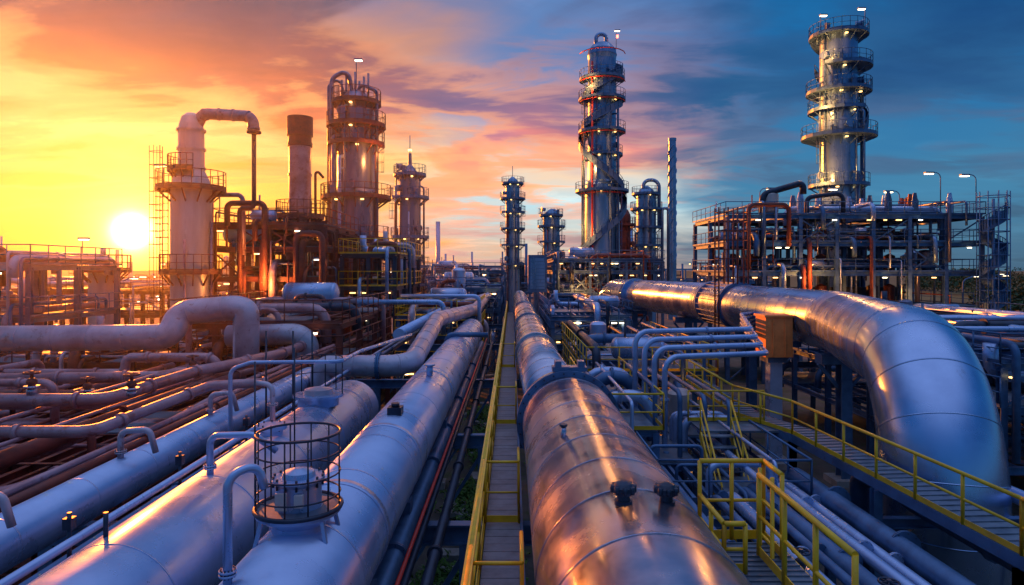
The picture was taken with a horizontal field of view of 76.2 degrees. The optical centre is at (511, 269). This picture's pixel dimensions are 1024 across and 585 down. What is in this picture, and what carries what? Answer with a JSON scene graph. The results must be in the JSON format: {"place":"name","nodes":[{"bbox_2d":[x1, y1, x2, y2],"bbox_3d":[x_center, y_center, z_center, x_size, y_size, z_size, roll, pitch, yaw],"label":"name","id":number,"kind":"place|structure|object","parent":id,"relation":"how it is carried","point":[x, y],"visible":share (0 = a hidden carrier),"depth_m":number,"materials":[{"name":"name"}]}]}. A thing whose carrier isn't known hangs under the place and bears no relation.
{"place":"outdoors","nodes":[
{"label":"outdoors","id":0,"kind":"place"},
{"bbox_2d":[320,58,390,331],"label":"distillation tower","id":1,"kind":"structure","parent":0,"point":[356,127],"depth_m":58.46,"materials":[{"name":"silver metal"}]},
{"bbox_2d":[389,149,430,298],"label":"distillation tower","id":2,"kind":"structure","parent":0,"point":[408,198],"depth_m":78.84,"materials":[{"name":"grey metal"}]},
{"bbox_2d":[461,301,525,584],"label":"yellow railed catwalk","id":3,"kind":"object","parent":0,"point":[495,551],"visible":0.99,"depth_m":12.13,"materials":[{"name":"brown metal"}]},
{"bbox_2d":[0,0,1023,270],"label":"sky","id":4,"kind":"structure","parent":0,"point":[477,90],"materials":[{"name":"multicoloured"}]},
{"bbox_2d":[500,166,525,311],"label":"distillation tower","id":5,"kind":"structure","parent":0,"point":[513,199],"depth_m":118.76,"materials":[{"name":"metal"}]},
{"bbox_2d":[6,270,1023,584],"bbox_3d":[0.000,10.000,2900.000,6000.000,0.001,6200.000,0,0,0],"label":"ground","id":6,"kind":"structure","parent":0,"point":[820,464],"depth_m":41.83,"materials":[{"name":"grey concrete"}]},
{"bbox_2d":[0,236,121,356],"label":"steel pipe rack","id":7,"kind":"object","parent":6,"relation":"on","point":[34,307],"visible":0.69,"depth_m":38.88,"materials":[{"name":"grey metal"}]},
{"bbox_2d":[0,246,17,286],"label":"pump house vent","id":8,"kind":"object","parent":7,"relation":"on","point":[3,272],"visible":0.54,"depth_m":37.82,"materials":[{"name":"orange metal"}]},
{"bbox_2d":[69,237,131,324],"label":"drum vessel","id":9,"kind":"object","parent":6,"relation":"on","point":[98,281],"visible":0.35,"depth_m":49.22,"materials":[{"name":"weathered white paint"},{"name":"galvanised steel"}]},
{"bbox_2d":[0,316,221,370],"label":"steel pipe rack","id":10,"kind":"object","parent":6,"relation":"on","point":[106,359],"visible":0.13,"depth_m":32.08,"materials":[{"name":"grey metal"}]},
{"bbox_2d":[1,276,228,337],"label":"steel pipe rack","id":11,"kind":"object","parent":6,"relation":"on","point":[132,311],"visible":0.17,"depth_m":57.61,"materials":[{"name":"metal"}]},
{"bbox_2d":[0,359,282,584],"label":"steel pipe rack","id":12,"kind":"object","parent":6,"relation":"on","point":[18,462],"visible":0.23,"depth_m":17.70,"materials":[{"name":"metal"}]},
{"bbox_2d":[0,341,334,497],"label":"red pipe manifold","id":13,"kind":"object","parent":12,"relation":"on","point":[31,380],"visible":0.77,"depth_m":18.90,"materials":[{"name":"paint"}]},
{"bbox_2d":[149,108,260,337],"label":"white reactor column","id":14,"kind":"structure","parent":6,"relation":"on","point":[190,189],"depth_m":44.15,"materials":[{"name":"weathered white paint"},{"name":"galvanised steel"}]},
{"bbox_2d":[168,283,390,475],"bbox_3d":[-12.028,5.415,36.800,8.414,9.171,12.920,0,0,0],"label":"steel pipe rack","id":15,"kind":"object","parent":6,"relation":"on","point":[325,309],"visible":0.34,"depth_m":33.87,"materials":[{"name":"grey metal"}]},
{"bbox_2d":[212,193,358,368],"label":"oxide red process structure","id":16,"kind":"object","parent":6,"relation":"on","point":[264,231],"visible":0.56,"depth_m":45.95,"materials":[{"name":"metal"}]},
{"bbox_2d":[275,114,323,332],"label":"vent stack","id":17,"kind":"object","parent":6,"relation":"on","point":[300,135],"visible":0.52,"depth_m":48.27,"materials":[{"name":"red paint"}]},
{"bbox_2d":[38,324,562,584],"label":"pipe support trestle","id":18,"kind":"object","parent":6,"relation":"on","point":[457,533],"visible":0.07,"depth_m":19.86,"materials":[{"name":"grey metal"}]},
{"bbox_2d":[0,367,310,574],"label":"insulated line","id":19,"kind":"object","parent":18,"relation":"on","point":[32,526],"visible":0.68,"depth_m":12.56,"materials":[{"name":"blue paint"}]},
{"bbox_2d":[0,295,318,405],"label":"white pipe manifold","id":20,"kind":"object","parent":18,"relation":"on","point":[244,333],"visible":0.86,"depth_m":27.90,"materials":[{"name":"paint"}]},
{"bbox_2d":[27,354,378,584],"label":"horizontal pressure vessel","id":21,"kind":"object","parent":18,"relation":"on","point":[174,536],"visible":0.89,"depth_m":9.47,"materials":[{"name":"blue paint"}]},
{"bbox_2d":[228,331,411,449],"bbox_3d":[-4.290,4.300,18.265,2.383,5.400,7.362,0,0,31],"label":"overhead small pipe","id":22,"kind":"object","parent":21,"relation":"attached to","point":[272,404],"visible":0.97,"depth_m":15.97,"materials":[{"name":"metal"}]},
{"bbox_2d":[0,328,492,584],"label":"bore pipe set","id":23,"kind":"object","parent":18,"relation":"on","point":[396,565],"visible":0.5,"depth_m":13.21,"materials":[{"name":"blue paint"}]},
{"bbox_2d":[219,319,482,584],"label":"pale pipeline","id":24,"kind":"object","parent":18,"relation":"on","point":[384,454],"visible":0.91,"depth_m":10.08,"materials":[{"name":"blue paint"}]},
{"bbox_2d":[218,463,268,584],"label":"gooseneck vent pipe","id":25,"kind":"object","parent":24,"relation":"on","point":[227,572],"visible":1,"depth_m":6.48,"materials":[{"name":"metal"}]},
{"bbox_2d":[252,347,343,548],"bbox_3d":[-2.580,2.229,7.900,1.060,2.457,1.060,0,0,0],"label":"caged manway turret","id":26,"kind":"object","parent":24,"relation":"attached to","point":[300,502],"visible":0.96,"depth_m":7.66,"materials":[{"name":"blue paint"}]},
{"bbox_2d":[310,292,490,386],"bbox_3d":[-5.300,4.330,46.750,8.400,5.340,46.500,0,0,0],"label":"elbow pipe run","id":27,"kind":"object","parent":18,"relation":"on","point":[411,359],"visible":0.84,"depth_m":28.20,"materials":[{"name":"white paint"}]},
{"bbox_2d":[513,290,751,584],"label":"insulated pipeline","id":28,"kind":"object","parent":18,"relation":"on","point":[609,504],"visible":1,"depth_m":7.17,"materials":[{"name":"metal"}]},
{"bbox_2d":[338,231,420,396],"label":"steel pipe rack","id":29,"kind":"object","parent":6,"relation":"on","point":[394,278],"visible":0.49,"depth_m":48.98,"materials":[{"name":"grey metal"}]},
{"bbox_2d":[395,288,488,399],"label":"steel pipe rack","id":30,"kind":"object","parent":6,"relation":"on","point":[414,312],"visible":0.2,"depth_m":47.68,"materials":[{"name":"metal"}]},
{"bbox_2d":[115,221,771,314],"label":"distant refinery skyline","id":31,"kind":"structure","parent":6,"relation":"on","point":[535,297],"depth_m":171.22,"materials":[{"name":"grey metal"}]},
{"bbox_2d":[421,255,506,339],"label":"steel pipe rack","id":32,"kind":"object","parent":6,"relation":"on","point":[443,266],"visible":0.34,"depth_m":85.98,"materials":[{"name":"grey metal"}]},
{"bbox_2d":[425,268,503,370],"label":"steel pipe rack","id":33,"kind":"object","parent":6,"relation":"on","point":[458,278],"visible":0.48,"depth_m":63.16,"materials":[{"name":"grey metal"}]},
{"bbox_2d":[433,362,496,584],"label":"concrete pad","id":34,"kind":"object","parent":6,"relation":"on","point":[453,554],"visible":0.12,"depth_m":26.07,"materials":[{"name":"grey concrete"}]},
{"bbox_2d":[409,403,532,584],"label":"weed patch","id":35,"kind":"object","parent":6,"relation":"on","point":[467,492],"visible":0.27,"depth_m":26.87,"materials":[{"name":"green plant"}]},
{"bbox_2d":[528,255,546,302],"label":"blue equipment cabin","id":36,"kind":"object","parent":6,"relation":"on","point":[537,273],"visible":0.75,"depth_m":76.46,"materials":[{"name":"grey metal"}]},
{"bbox_2d":[539,290,632,356],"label":"steel pipe rack","id":37,"kind":"object","parent":6,"relation":"on","point":[578,309],"visible":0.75,"depth_m":51.05,"materials":[{"name":"white"}]},
{"bbox_2d":[575,29,628,312],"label":"fractionating tower","id":38,"kind":"structure","parent":6,"relation":"on","point":[603,191],"depth_m":88.02,"materials":[{"name":"metal"}]},
{"bbox_2d":[546,247,664,336],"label":"steel pipe rack","id":39,"kind":"object","parent":6,"relation":"on","point":[583,256],"visible":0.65,"depth_m":77.98,"materials":[{"name":"white metal"}]},
{"bbox_2d":[569,356,664,463],"bbox_3d":[3.785,6.841,23.875,2.638,6.317,8.710,0,0,0],"label":"steel pipe rack","id":40,"kind":"object","parent":6,"relation":"on","point":[611,379],"visible":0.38,"depth_m":21.90,"materials":[{"name":"grey metal"}]},
{"bbox_2d":[623,309,646,333],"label":"duct support column","id":41,"kind":"structure","parent":6,"relation":"on","point":[636,323],"depth_m":64.70,"materials":[{"name":"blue metal"}]},
{"bbox_2d":[562,319,718,454],"bbox_3d":[6.594,6.259,36.800,6.457,7.482,14.920,0,0,0],"label":"steel pipe rack","id":42,"kind":"object","parent":6,"relation":"on","point":[599,344],"visible":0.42,"depth_m":31.72,"materials":[{"name":"metal"}]},
{"bbox_2d":[667,137,676,319],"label":"flue stack","id":43,"kind":"object","parent":6,"relation":"on","point":[671,176],"visible":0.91,"depth_m":129.31,"materials":[{"name":"metal"}]},
{"bbox_2d":[673,317,703,352],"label":"duct support column","id":44,"kind":"structure","parent":6,"relation":"on","point":[688,321],"depth_m":53.65,"materials":[{"name":"blue metal"}]},
{"bbox_2d":[619,388,812,546],"bbox_3d":[5.858,7.289,21.965,4.186,5.422,10.530,0,0,0],"label":"steel pipe rack","id":45,"kind":"object","parent":6,"relation":"on","point":[671,462],"visible":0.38,"depth_m":19.26,"materials":[{"name":"white"}]},
{"bbox_2d":[626,312,768,487],"bbox_3d":[9.659,5.557,31.349,5.320,6.886,23.159,0,0,23],"label":"looped pipe bundle","id":46,"kind":"object","parent":45,"relation":"on","point":[746,327],"visible":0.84,"depth_m":23.02,"materials":[{"name":"blue paint"}]},
{"bbox_2d":[714,207,748,410],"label":"scaffold ladder tower","id":47,"kind":"structure","parent":6,"relation":"on","point":[728,249],"depth_m":42.03,"materials":[{"name":"grey metal"}]},
{"bbox_2d":[687,390,778,541],"bbox_3d":[7.138,6.581,18.723,2.724,5.218,5.618,0,0,0],"label":"access stairway","id":48,"kind":"object","parent":6,"relation":"on","point":[736,426],"visible":0.46,"depth_m":20.30,"materials":[{"name":"yellow paint"}]},
{"bbox_2d":[731,332,756,410],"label":"duct support column","id":49,"kind":"structure","parent":6,"relation":"on","point":[751,376],"depth_m":41.70,"materials":[{"name":"blue metal"}]},
{"bbox_2d":[752,313,801,469],"bbox_3d":[13.625,6.145,33.300,2.150,7.710,1.600,0,0,0],"label":"duct support pedestal","id":50,"kind":"object","parent":6,"relation":"on","point":[774,331],"visible":0.84,"depth_m":32.99,"materials":[{"name":"brown metal"}]},
{"bbox_2d":[697,458,858,584],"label":"yellow valve platform","id":51,"kind":"structure","parent":6,"relation":"on","point":[769,561],"depth_m":7.92,"materials":[{"name":"paint"}]},
{"bbox_2d":[598,278,1011,584],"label":"curved duct","id":52,"kind":"object","parent":6,"relation":"on","point":[920,371],"visible":0.78,"depth_m":17.70,"materials":[{"name":"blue metal"}]},
{"bbox_2d":[815,353,860,487],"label":"duct support column","id":53,"kind":"structure","parent":6,"relation":"on","point":[844,382],"depth_m":30.20,"materials":[{"name":"grey metal"}]},
{"bbox_2d":[692,172,985,383],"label":"process structure","id":54,"kind":"object","parent":6,"relation":"on","point":[876,238],"visible":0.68,"depth_m":57.13,"materials":[{"name":"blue metal"}]},
{"bbox_2d":[661,465,1023,584],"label":"pipe bank","id":55,"kind":"structure","parent":6,"relation":"on","point":[887,552],"depth_m":14.41,"materials":[{"name":"blue metal"}]},
{"bbox_2d":[668,351,1023,584],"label":"elevated walkway","id":56,"kind":"structure","parent":6,"relation":"on","point":[998,535],"depth_m":15.16,"materials":[{"name":"yellow metal"}]},
{"bbox_2d":[782,291,1023,474],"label":"steel pipe rack","id":57,"kind":"object","parent":6,"relation":"on","point":[994,338],"visible":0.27,"depth_m":31.21,"materials":[{"name":"white metal"}]},
{"bbox_2d":[962,276,977,302],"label":"street lamp","id":58,"kind":"object","parent":6,"relation":"on","point":[963,285],"visible":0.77,"depth_m":83.92,"materials":[{"name":"grey metal"}]},
{"bbox_2d":[976,190,1010,310],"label":"caged stair tower","id":59,"kind":"structure","parent":6,"relation":"on","point":[986,232],"depth_m":55.13,"materials":[{"name":"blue metal"}]},
{"bbox_2d":[537,207,564,303],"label":"distillation tower","id":60,"kind":"structure","parent":0,"point":[551,226],"depth_m":116.66,"materials":[{"name":"metal"}]},
{"bbox_2d":[620,209,635,278],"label":"regenerator column","id":61,"kind":"structure","parent":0,"point":[627,226],"depth_m":100.91,"materials":[{"name":"red metal"}]},
{"bbox_2d":[630,178,669,329],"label":"distillation tower","id":62,"kind":"structure","parent":0,"point":[648,207],"depth_m":106.75,"materials":[{"name":"metal"}]},
{"bbox_2d":[565,271,1023,311],"bbox_3d":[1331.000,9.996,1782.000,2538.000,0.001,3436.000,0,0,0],"label":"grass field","id":63,"kind":"structure","parent":0,"point":[957,296],"depth_m":404.43,"materials":[{"name":"green plant"}]},
{"bbox_2d":[902,267,1023,311],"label":"distant tree line","id":64,"kind":"object","parent":63,"relation":"on","point":[1017,295],"visible":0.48,"depth_m":254.34,"materials":[{"name":"green plant"}]},
{"bbox_2d":[801,7,877,286],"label":"fractionating tower","id":65,"kind":"structure","parent":0,"point":[841,111],"depth_m":68.39,"materials":[{"name":"metal"}]}
]}

